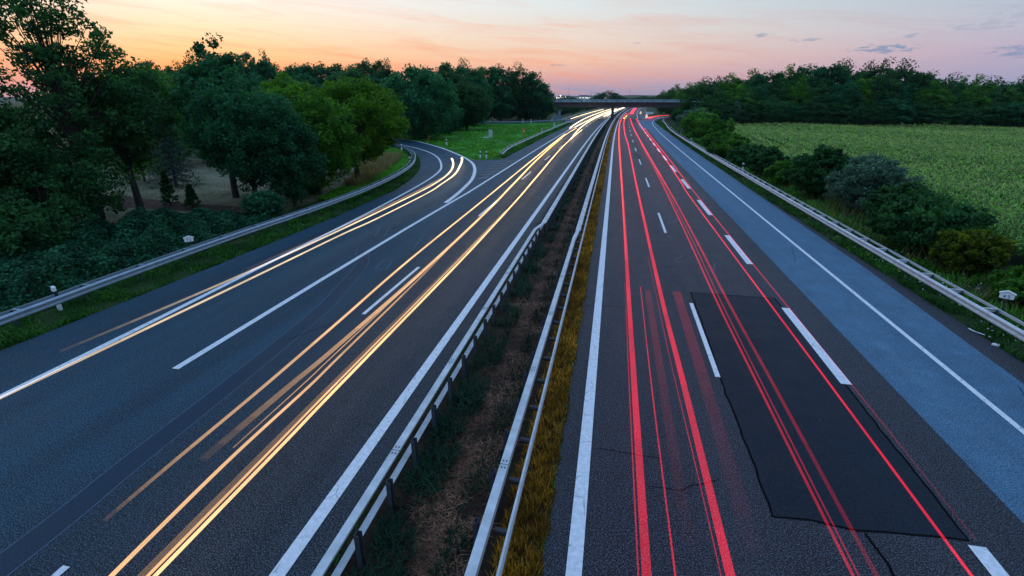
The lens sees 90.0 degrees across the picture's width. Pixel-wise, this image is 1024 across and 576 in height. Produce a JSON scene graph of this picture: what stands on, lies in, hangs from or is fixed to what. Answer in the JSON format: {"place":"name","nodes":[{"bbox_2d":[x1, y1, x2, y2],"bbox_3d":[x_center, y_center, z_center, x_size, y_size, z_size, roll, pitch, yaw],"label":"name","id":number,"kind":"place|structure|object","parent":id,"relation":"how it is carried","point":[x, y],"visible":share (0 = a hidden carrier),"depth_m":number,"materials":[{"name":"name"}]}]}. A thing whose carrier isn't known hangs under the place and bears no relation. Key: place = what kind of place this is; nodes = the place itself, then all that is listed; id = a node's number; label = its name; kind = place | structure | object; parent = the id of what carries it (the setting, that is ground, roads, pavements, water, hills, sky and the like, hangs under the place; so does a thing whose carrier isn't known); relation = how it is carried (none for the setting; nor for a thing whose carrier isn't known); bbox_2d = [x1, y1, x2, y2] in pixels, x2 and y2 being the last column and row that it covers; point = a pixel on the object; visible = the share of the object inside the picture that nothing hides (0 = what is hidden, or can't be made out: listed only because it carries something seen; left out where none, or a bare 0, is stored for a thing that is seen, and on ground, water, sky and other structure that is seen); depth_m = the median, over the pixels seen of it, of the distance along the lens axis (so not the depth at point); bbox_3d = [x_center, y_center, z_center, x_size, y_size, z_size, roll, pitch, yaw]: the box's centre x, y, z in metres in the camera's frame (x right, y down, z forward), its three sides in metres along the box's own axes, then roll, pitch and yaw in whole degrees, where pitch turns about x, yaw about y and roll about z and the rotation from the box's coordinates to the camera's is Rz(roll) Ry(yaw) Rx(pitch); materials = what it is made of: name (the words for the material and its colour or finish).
{"place":"outdoors","nodes":[
{"label":"outdoors","id":0,"kind":"place"},
{"bbox_2d":[8,158,360,229],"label":"field","id":1,"kind":"structure","parent":0,"point":[206,175],"depth_m":47.02,"materials":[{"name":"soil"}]},
{"bbox_2d":[28,37,183,212],"bbox_3d":[-26.348,-10.487,34.130,8.164,11.812,8.472,-11,23,-28],"label":"tree","id":2,"kind":"object","parent":1,"relation":"on","point":[147,89],"visible":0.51,"depth_m":33.34,"materials":[{"name":"green plant"}]},
{"bbox_2d":[98,136,181,181],"bbox_3d":[-36.628,-13.228,50.438,7.700,5.639,7.503,3,20,8],"label":"shrub","id":3,"kind":"object","parent":1,"relation":"on","point":[140,171],"visible":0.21,"depth_m":50.45,"materials":[{"name":"green plant"}]},
{"bbox_2d":[105,196,240,210],"bbox_3d":[-29.255,-6.704,40.655,19.882,0.001,3.351,7,21,18],"label":"garden bed","id":4,"kind":"object","parent":1,"relation":"on","point":[176,206],"visible":0.36,"depth_m":39.55,"materials":[{"name":"soil"}]},
{"bbox_2d":[159,170,179,205],"bbox_3d":[-26.623,-7.643,39.401,1.450,2.815,1.436,7,21,17],"label":"clipped conifer","id":5,"kind":"object","parent":4,"relation":"on","point":[166,187],"visible":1,"depth_m":39.25,"materials":[{"name":"green plant"}]},
{"bbox_2d":[145,98,203,189],"bbox_3d":[-31.701,-13.374,47.137,4.941,8.403,4.826,4,21,10],"label":"spruce","id":6,"kind":"object","parent":1,"relation":"on","point":[174,169],"visible":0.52,"depth_m":47.50,"materials":[{"name":"green plant"}]},
{"bbox_2d":[160,32,270,197],"bbox_3d":[-23.247,-13.541,41.101,8.137,12.708,8.155,-18,27,-40],"label":"tree","id":7,"kind":"object","parent":1,"relation":"on","point":[188,77],"visible":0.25,"depth_m":38.87,"materials":[{"name":"green plant"}]},
{"bbox_2d":[178,63,310,192],"bbox_3d":[-19.400,-10.833,37.282,7.874,10.276,7.879,16,26,37],"label":"tree","id":8,"kind":"object","parent":1,"relation":"on","point":[232,138],"visible":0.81,"depth_m":35.38,"materials":[{"name":"green plant"}]},
{"bbox_2d":[238,189,287,216],"bbox_3d":[-17.270,-5.850,35.633,3.061,2.063,2.827,15,25,36],"label":"shrub","id":9,"kind":"object","parent":1,"relation":"on","point":[266,202],"visible":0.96,"depth_m":35.06,"materials":[{"name":"green plant"}]},
{"bbox_2d":[242,101,329,206],"bbox_3d":[-16.793,-9.856,38.265,6.359,7.758,5.960,0,20,0],"label":"tree","id":10,"kind":"object","parent":1,"relation":"on","point":[296,178],"visible":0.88,"depth_m":37.29,"materials":[{"name":"green plant"}]},
{"bbox_2d":[276,83,364,195],"bbox_3d":[-16.582,-12.191,42.614,8.250,9.124,8.112,-12,23,-29],"label":"maple tree","id":11,"kind":"object","parent":1,"relation":"on","point":[339,154],"visible":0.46,"depth_m":41.67,"materials":[{"name":"green plant"}]},
{"bbox_2d":[301,75,410,178],"bbox_3d":[-15.128,-14.962,48.953,11.186,9.930,10.719,0,20,0],"label":"maple tree","id":12,"kind":"object","parent":1,"relation":"on","point":[363,99],"visible":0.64,"depth_m":46.72,"materials":[{"name":"green plant"}]},
{"bbox_2d":[343,150,402,185],"bbox_3d":[-15.705,-14.191,58.883,4.701,1.424,26.182,-2,20,-6],"label":"tall straw","id":13,"kind":"object","parent":1,"relation":"on","point":[370,169],"visible":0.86,"depth_m":55.88,"materials":[{"name":"beige plant"}]},
{"bbox_2d":[0,138,576,575],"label":"ramp road","id":14,"kind":"structure","parent":0,"point":[244,478],"depth_m":14.90,"materials":[{"name":"grey asphalt"}]},
{"bbox_2d":[0,249,368,575],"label":"repair strip","id":15,"kind":"object","parent":14,"relation":"on","point":[15,555],"visible":1,"depth_m":12.20,"materials":[{"name":"asphalt"}]},
{"bbox_2d":[0,228,431,575],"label":"sealed joints","id":16,"kind":"object","parent":14,"relation":"on","point":[180,414],"visible":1,"depth_m":12.71,"materials":[{"name":"black asphalt"}]},
{"bbox_2d":[0,145,441,397],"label":"ramp line","id":17,"kind":"object","parent":14,"relation":"on","point":[20,386],"visible":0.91,"depth_m":20.07,"materials":[{"name":"paint"}]},
{"bbox_2d":[391,122,562,159],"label":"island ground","id":18,"kind":"structure","parent":0,"point":[500,141],"depth_m":110.04,"materials":[{"name":"green plant"}]},
{"bbox_2d":[381,63,461,138],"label":"tree","id":19,"kind":"object","parent":18,"relation":"on","point":[421,126],"visible":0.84,"depth_m":99.49,"materials":[{"name":"green plant"}]},
{"bbox_2d":[451,74,493,129],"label":"woodland tree","id":20,"kind":"object","parent":18,"relation":"on","point":[471,118],"visible":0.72,"depth_m":129.34,"materials":[{"name":"green plant"}]},
{"bbox_2d":[392,124,558,159],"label":"island grass","id":21,"kind":"structure","parent":18,"relation":"on","point":[484,146],"depth_m":105.30,"materials":[{"name":"green plant"}]},
{"bbox_2d":[460,68,494,125],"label":"woodland tree","id":22,"kind":"object","parent":18,"relation":"on","point":[477,80],"visible":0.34,"depth_m":151.03,"materials":[{"name":"green plant"}]},
{"bbox_2d":[324,107,632,575],"bbox_3d":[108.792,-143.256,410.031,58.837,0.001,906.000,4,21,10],"label":"median ground","id":23,"kind":"structure","parent":0,"point":[486,568],"depth_m":13.02,"materials":[{"name":"brown soil"}]},
{"bbox_2d":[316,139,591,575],"bbox_3d":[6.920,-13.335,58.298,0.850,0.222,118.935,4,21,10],"label":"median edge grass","id":24,"kind":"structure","parent":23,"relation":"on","point":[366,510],"depth_m":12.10,"materials":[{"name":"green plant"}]},
{"bbox_2d":[311,109,622,575],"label":"box beam rail","id":25,"kind":"object","parent":23,"relation":"on","point":[329,556],"visible":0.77,"depth_m":12.37,"materials":[{"name":"metal"}]},
{"bbox_2d":[345,126,604,575],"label":"median weeds","id":26,"kind":"object","parent":23,"relation":"on","point":[426,457],"visible":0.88,"depth_m":12.35,"materials":[{"name":"green plant"}]},
{"bbox_2d":[372,136,603,575],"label":"dead stalks","id":27,"kind":"object","parent":23,"relation":"on","point":[462,462],"visible":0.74,"depth_m":11.55,"materials":[{"name":"brown plant"}]},
{"bbox_2d":[424,148,599,575],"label":"median weeds","id":28,"kind":"object","parent":23,"relation":"on","point":[436,573],"visible":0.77,"depth_m":12.39,"materials":[{"name":"plant"}]},
{"bbox_2d":[464,109,625,575],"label":"box beam rail","id":29,"kind":"object","parent":23,"relation":"on","point":[481,532],"visible":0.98,"depth_m":12.33,"materials":[{"name":"metal"}]},
{"bbox_2d":[495,119,617,575],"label":"dry turf strip","id":30,"kind":"object","parent":23,"relation":"on","point":[556,460],"visible":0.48,"depth_m":12.15,"materials":[{"name":"plant"}]},
{"bbox_2d":[487,127,613,575],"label":"dry grass","id":31,"kind":"structure","parent":30,"relation":"on","point":[519,534],"depth_m":12.50,"materials":[{"name":"plant"}]},
{"bbox_2d":[0,95,1017,350],"bbox_3d":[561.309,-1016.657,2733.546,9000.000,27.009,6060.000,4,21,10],"label":"ground","id":32,"kind":"structure","parent":0,"point":[50,315],"depth_m":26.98,"materials":[{"name":"green plant"}]},
{"bbox_2d":[0,83,77,206],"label":"tree","id":33,"kind":"object","parent":32,"relation":"on","point":[8,121],"visible":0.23,"depth_m":29.06,"materials":[{"name":"green plant"}]},
{"bbox_2d":[0,194,99,261],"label":"shrub","id":34,"kind":"object","parent":32,"relation":"on","point":[20,237],"visible":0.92,"depth_m":25.35,"materials":[{"name":"green plant"}]},
{"bbox_2d":[0,121,135,233],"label":"tree","id":35,"kind":"object","parent":32,"relation":"on","point":[74,192],"visible":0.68,"depth_m":28.54,"materials":[{"name":"green plant"}]},
{"bbox_2d":[0,0,146,228],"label":"tall tree","id":36,"kind":"object","parent":32,"relation":"on","point":[49,58],"visible":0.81,"depth_m":29.18,"materials":[{"name":"green plant"}]},
{"bbox_2d":[0,205,283,315],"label":"bramble thicket","id":37,"kind":"object","parent":32,"relation":"on","point":[128,241],"visible":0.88,"depth_m":25.60,"materials":[{"name":"green plant"}]},
{"bbox_2d":[0,144,415,326],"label":"guard rail","id":38,"kind":"object","parent":32,"relation":"on","point":[14,315],"visible":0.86,"depth_m":24.28,"materials":[{"name":"grey metal"}]},
{"bbox_2d":[246,57,282,81],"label":"woodland tree","id":39,"kind":"object","parent":32,"relation":"on","point":[264,65],"visible":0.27,"depth_m":150.82,"materials":[{"name":"green plant"}]},
{"bbox_2d":[251,71,318,120],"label":"tree","id":40,"kind":"object","parent":32,"relation":"on","point":[285,89],"visible":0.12,"depth_m":76.25,"materials":[{"name":"green plant"}]},
{"bbox_2d":[316,64,395,137],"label":"tree","id":41,"kind":"object","parent":32,"relation":"on","point":[354,74],"visible":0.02,"depth_m":87.24,"materials":[{"name":"green plant"}]},
{"bbox_2d":[316,145,408,201],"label":"grass","id":42,"kind":"structure","parent":32,"relation":"on","point":[342,189],"depth_m":48.68,"materials":[{"name":"green plant"}]},
{"bbox_2d":[489,84,517,120],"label":"woodland tree","id":43,"kind":"object","parent":32,"relation":"on","point":[501,114],"visible":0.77,"depth_m":178.18,"materials":[{"name":"green plant"}]},
{"bbox_2d":[488,63,521,120],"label":"woodland tree","id":44,"kind":"object","parent":32,"relation":"on","point":[498,73],"visible":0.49,"depth_m":179.17,"materials":[{"name":"green plant"}]},
{"bbox_2d":[502,62,540,120],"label":"woodland tree","id":45,"kind":"object","parent":32,"relation":"on","point":[519,114],"visible":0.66,"depth_m":180.57,"materials":[{"name":"green plant"}]},
{"bbox_2d":[517,71,552,120],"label":"woodland tree","id":46,"kind":"object","parent":32,"relation":"on","point":[538,81],"visible":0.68,"depth_m":182.63,"materials":[{"name":"green plant"}]},
{"bbox_2d":[527,100,698,118],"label":"road bridge","id":47,"kind":"structure","parent":32,"relation":"on","point":[597,103],"depth_m":204.24,"materials":[{"name":"concrete"}]},
{"bbox_2d":[678,76,721,113],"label":"woodland tree","id":48,"kind":"object","parent":32,"relation":"on","point":[687,104],"visible":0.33,"depth_m":150.80,"materials":[{"name":"green plant"}]},
{"bbox_2d":[696,88,731,115],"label":"woodland tree","id":49,"kind":"object","parent":32,"relation":"on","point":[707,101],"visible":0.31,"depth_m":140.18,"materials":[{"name":"green plant"}]},
{"bbox_2d":[710,98,751,123],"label":"woodland tree","id":50,"kind":"object","parent":32,"relation":"on","point":[725,108],"visible":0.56,"depth_m":134.28,"materials":[{"name":"green plant"}]},
{"bbox_2d":[719,83,760,119],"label":"woodland tree","id":51,"kind":"object","parent":32,"relation":"on","point":[742,90],"visible":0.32,"depth_m":138.37,"materials":[{"name":"green plant"}]},
{"bbox_2d":[741,70,786,99],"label":"woodland tree","id":52,"kind":"object","parent":32,"relation":"on","point":[760,78],"visible":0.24,"depth_m":142.09,"materials":[{"name":"green plant"}]},
{"bbox_2d":[747,94,794,126],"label":"woodland tree","id":53,"kind":"object","parent":32,"relation":"on","point":[768,115],"visible":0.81,"depth_m":132.82,"materials":[{"name":"green plant"}]},
{"bbox_2d":[777,75,819,127],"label":"woodland tree","id":54,"kind":"object","parent":32,"relation":"on","point":[795,93],"visible":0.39,"depth_m":135.50,"materials":[{"name":"green plant"}]},
{"bbox_2d":[791,97,830,129],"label":"woodland tree","id":55,"kind":"object","parent":32,"relation":"on","point":[815,108],"visible":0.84,"depth_m":131.32,"materials":[{"name":"green plant"}]},
{"bbox_2d":[795,79,832,121],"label":"woodland tree","id":56,"kind":"object","parent":32,"relation":"on","point":[813,89],"visible":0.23,"depth_m":135.63,"materials":[{"name":"green plant"}]},
{"bbox_2d":[813,61,854,103],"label":"woodland tree","id":57,"kind":"object","parent":32,"relation":"on","point":[837,69],"visible":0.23,"depth_m":138.66,"materials":[{"name":"green plant"}]},
{"bbox_2d":[811,99,857,130],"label":"woodland tree","id":58,"kind":"object","parent":32,"relation":"on","point":[847,119],"visible":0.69,"depth_m":130.92,"materials":[{"name":"green plant"}]},
{"bbox_2d":[823,80,867,124],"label":"woodland tree","id":59,"kind":"object","parent":32,"relation":"on","point":[850,89],"visible":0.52,"depth_m":131.80,"materials":[{"name":"green plant"}]},
{"bbox_2d":[850,99,897,127],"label":"woodland tree","id":60,"kind":"object","parent":32,"relation":"on","point":[881,112],"visible":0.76,"depth_m":128.28,"materials":[{"name":"green plant"}]},
{"bbox_2d":[863,68,905,127],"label":"woodland tree","id":61,"kind":"object","parent":32,"relation":"on","point":[885,82],"visible":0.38,"depth_m":131.07,"materials":[{"name":"green plant"}]},
{"bbox_2d":[870,97,916,130],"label":"woodland tree","id":62,"kind":"object","parent":32,"relation":"on","point":[902,119],"visible":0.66,"depth_m":127.62,"materials":[{"name":"green plant"}]},
{"bbox_2d":[878,81,920,125],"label":"woodland tree","id":63,"kind":"object","parent":32,"relation":"on","point":[906,88],"visible":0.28,"depth_m":131.33,"materials":[{"name":"green plant"}]},
{"bbox_2d":[876,58,935,127],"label":"woodland tree","id":64,"kind":"object","parent":32,"relation":"on","point":[911,72],"visible":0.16,"depth_m":134.42,"materials":[{"name":"green plant"}]},
{"bbox_2d":[899,98,947,128],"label":"woodland tree","id":65,"kind":"object","parent":32,"relation":"on","point":[921,105],"visible":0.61,"depth_m":127.36,"materials":[{"name":"green plant"}]},
{"bbox_2d":[907,79,957,129],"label":"woodland tree","id":66,"kind":"object","parent":32,"relation":"on","point":[938,94],"visible":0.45,"depth_m":128.59,"materials":[{"name":"green plant"}]},
{"bbox_2d":[913,103,966,129],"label":"woodland tree","id":67,"kind":"object","parent":32,"relation":"on","point":[949,114],"visible":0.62,"depth_m":125.94,"materials":[{"name":"green plant"}]},
{"bbox_2d":[941,102,988,130],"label":"woodland tree","id":68,"kind":"object","parent":32,"relation":"on","point":[968,109],"visible":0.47,"depth_m":126.24,"materials":[{"name":"green plant"}]},
{"bbox_2d":[952,81,996,126],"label":"woodland tree","id":69,"kind":"object","parent":32,"relation":"on","point":[977,94],"visible":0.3,"depth_m":128.64,"materials":[{"name":"green plant"}]},
{"bbox_2d":[963,101,1015,129],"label":"woodland tree","id":70,"kind":"object","parent":32,"relation":"on","point":[994,122],"visible":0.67,"depth_m":124.91,"materials":[{"name":"green plant"}]},
{"bbox_2d":[984,101,1023,129],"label":"woodland tree","id":71,"kind":"object","parent":32,"relation":"on","point":[1013,106],"visible":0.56,"depth_m":123.55,"materials":[{"name":"green plant"}]},
{"bbox_2d":[0,0,1023,96],"label":"sky","id":72,"kind":"structure","parent":0,"point":[578,47],"materials":[{"name":"orange"}]},
{"bbox_2d":[506,107,628,159],"bbox_3d":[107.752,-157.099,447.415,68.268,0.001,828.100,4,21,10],"label":"carriageway","id":73,"kind":"structure","parent":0,"point":[571,147],"depth_m":101.88,"materials":[{"name":"grey asphalt"}]},
{"bbox_2d":[51,113,607,575],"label":"lane dashes","id":74,"kind":"object","parent":73,"relation":"on","point":[61,571],"visible":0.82,"depth_m":21.55,"materials":[{"name":"paint"}]},
{"bbox_2d":[173,107,620,368],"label":"edge line","id":75,"kind":"object","parent":73,"relation":"on","point":[203,351],"visible":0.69,"depth_m":22.28,"materials":[{"name":"paint"}]},
{"bbox_2d":[269,113,614,575],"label":"edge line","id":76,"kind":"object","parent":73,"relation":"on","point":[283,566],"visible":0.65,"depth_m":12.59,"materials":[{"name":"paint"}]},
{"bbox_2d":[543,107,1023,575],"bbox_3d":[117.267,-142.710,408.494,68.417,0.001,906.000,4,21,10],"label":"carriageway","id":77,"kind":"structure","parent":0,"point":[659,391],"depth_m":12.87,"materials":[{"name":"grey asphalt"}]},
{"bbox_2d":[565,110,627,575],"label":"edge line","id":78,"kind":"object","parent":77,"relation":"on","point":[576,548],"visible":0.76,"depth_m":12.59,"materials":[{"name":"paint"}]},
{"bbox_2d":[629,127,719,376],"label":"lane dashes","id":79,"kind":"object","parent":77,"relation":"on","point":[709,354],"visible":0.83,"depth_m":18.03,"materials":[{"name":"paint"}]},
{"bbox_2d":[639,122,1008,575],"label":"slip lane blocks","id":80,"kind":"structure","parent":77,"relation":"on","point":[989,562],"depth_m":16.24,"materials":[{"name":"paint"}]},
{"bbox_2d":[692,293,966,538],"bbox_3d":[8.075,2.496,15.725,3.490,0.001,12.880,4,21,10],"label":"asphalt patch","id":81,"kind":"object","parent":77,"relation":"on","point":[821,448],"visible":1,"depth_m":12.71,"materials":[{"name":"black asphalt"}]},
{"bbox_2d":[652,117,1023,433],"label":"edge line","id":82,"kind":"object","parent":77,"relation":"on","point":[981,397],"visible":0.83,"depth_m":18.02,"materials":[{"name":"paint"}]},
{"bbox_2d":[640,116,1023,523],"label":"slip lane surface","id":83,"kind":"object","parent":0,"point":[983,440],"visible":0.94,"depth_m":17.46,"materials":[{"name":"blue coloured asphalt"}]},
{"bbox_2d":[655,119,1023,362],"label":"verge","id":84,"kind":"structure","parent":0,"point":[965,319],"depth_m":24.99,"materials":[{"name":"plant"}]},
{"bbox_2d":[679,107,711,137],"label":"hedge shrub","id":85,"kind":"object","parent":84,"relation":"on","point":[687,123],"visible":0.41,"depth_m":105.17,"materials":[{"name":"green plant"}]},
{"bbox_2d":[689,113,736,138],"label":"hedge shrub","id":86,"kind":"object","parent":84,"relation":"on","point":[714,123],"visible":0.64,"depth_m":91.97,"materials":[{"name":"green plant"}]},
{"bbox_2d":[705,134,751,157],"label":"hedge shrub","id":87,"kind":"object","parent":84,"relation":"on","point":[724,147],"visible":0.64,"depth_m":69.19,"materials":[{"name":"green plant"}]},
{"bbox_2d":[727,143,765,165],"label":"hedge shrub","id":88,"kind":"object","parent":84,"relation":"on","point":[740,154],"visible":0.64,"depth_m":60.97,"materials":[{"name":"green plant"}]},
{"bbox_2d":[745,145,790,175],"bbox_3d":[27.058,-13.337,54.121,4.454,3.312,4.490,10,22,25],"label":"hedge shrub","id":89,"kind":"object","parent":84,"relation":"on","point":[759,162],"visible":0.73,"depth_m":53.31,"materials":[{"name":"green plant"}]},
{"bbox_2d":[762,159,800,185],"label":"hedge shrub","id":90,"kind":"object","parent":84,"relation":"on","point":[773,172],"visible":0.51,"depth_m":48.23,"materials":[{"name":"green plant"}]},
{"bbox_2d":[780,144,857,197],"bbox_3d":[25.482,-9.645,42.404,4.946,4.488,5.091,-12,23,-28],"label":"hedge shrub","id":91,"kind":"object","parent":84,"relation":"on","point":[816,168],"visible":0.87,"depth_m":41.46,"materials":[{"name":"green plant"}]},
{"bbox_2d":[663,117,1023,341],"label":"guard rail","id":92,"kind":"object","parent":84,"relation":"on","point":[955,295],"visible":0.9,"depth_m":23.99,"materials":[{"name":"metal"}]},
{"bbox_2d":[681,133,1023,328],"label":"verge weeds","id":93,"kind":"object","parent":84,"relation":"on","point":[973,280],"visible":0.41,"depth_m":25.40,"materials":[{"name":"green plant"}]},
{"bbox_2d":[824,152,924,210],"bbox_3d":[26.170,-7.662,37.222,5.937,4.364,5.630,-2,20,-5],"label":"hedge shrub","id":94,"kind":"object","parent":84,"relation":"on","point":[872,172],"visible":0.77,"depth_m":36.20,"materials":[{"name":"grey plant"}]},
{"bbox_2d":[725,158,1023,322],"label":"verge straw","id":95,"kind":"object","parent":84,"relation":"on","point":[833,211],"visible":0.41,"depth_m":27.14,"materials":[{"name":"green plant"}]},
{"bbox_2d":[859,181,950,213],"bbox_3d":[24.859,-5.251,32.317,4.594,3.241,4.548,6,21,16],"label":"hedge shrub","id":96,"kind":"object","parent":84,"relation":"on","point":[877,199],"visible":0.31,"depth_m":32.00,"materials":[{"name":"green plant"}]},
{"bbox_2d":[861,193,998,253],"bbox_3d":[22.424,-3.539,27.591,5.079,3.308,5.446,-5,21,-12],"label":"hedge shrub","id":97,"kind":"object","parent":84,"relation":"on","point":[917,225],"visible":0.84,"depth_m":26.68,"materials":[{"name":"green plant"}]},
{"bbox_2d":[927,228,1017,273],"bbox_3d":[21.652,-1.721,24.141,3.189,2.288,3.499,4,21,11],"label":"hedge shrub","id":98,"kind":"object","parent":84,"relation":"on","point":[976,251],"visible":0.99,"depth_m":23.45,"materials":[{"name":"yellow plant"}]},
{"bbox_2d":[986,265,1023,303],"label":"hedge shrub","id":99,"kind":"object","parent":84,"relation":"on","point":[1011,279],"visible":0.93,"depth_m":20.59,"materials":[{"name":"green plant"}]},
{"bbox_2d":[726,122,1023,265],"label":"maize field","id":100,"kind":"structure","parent":0,"point":[981,188],"depth_m":64.71,"materials":[{"name":"green plant"}]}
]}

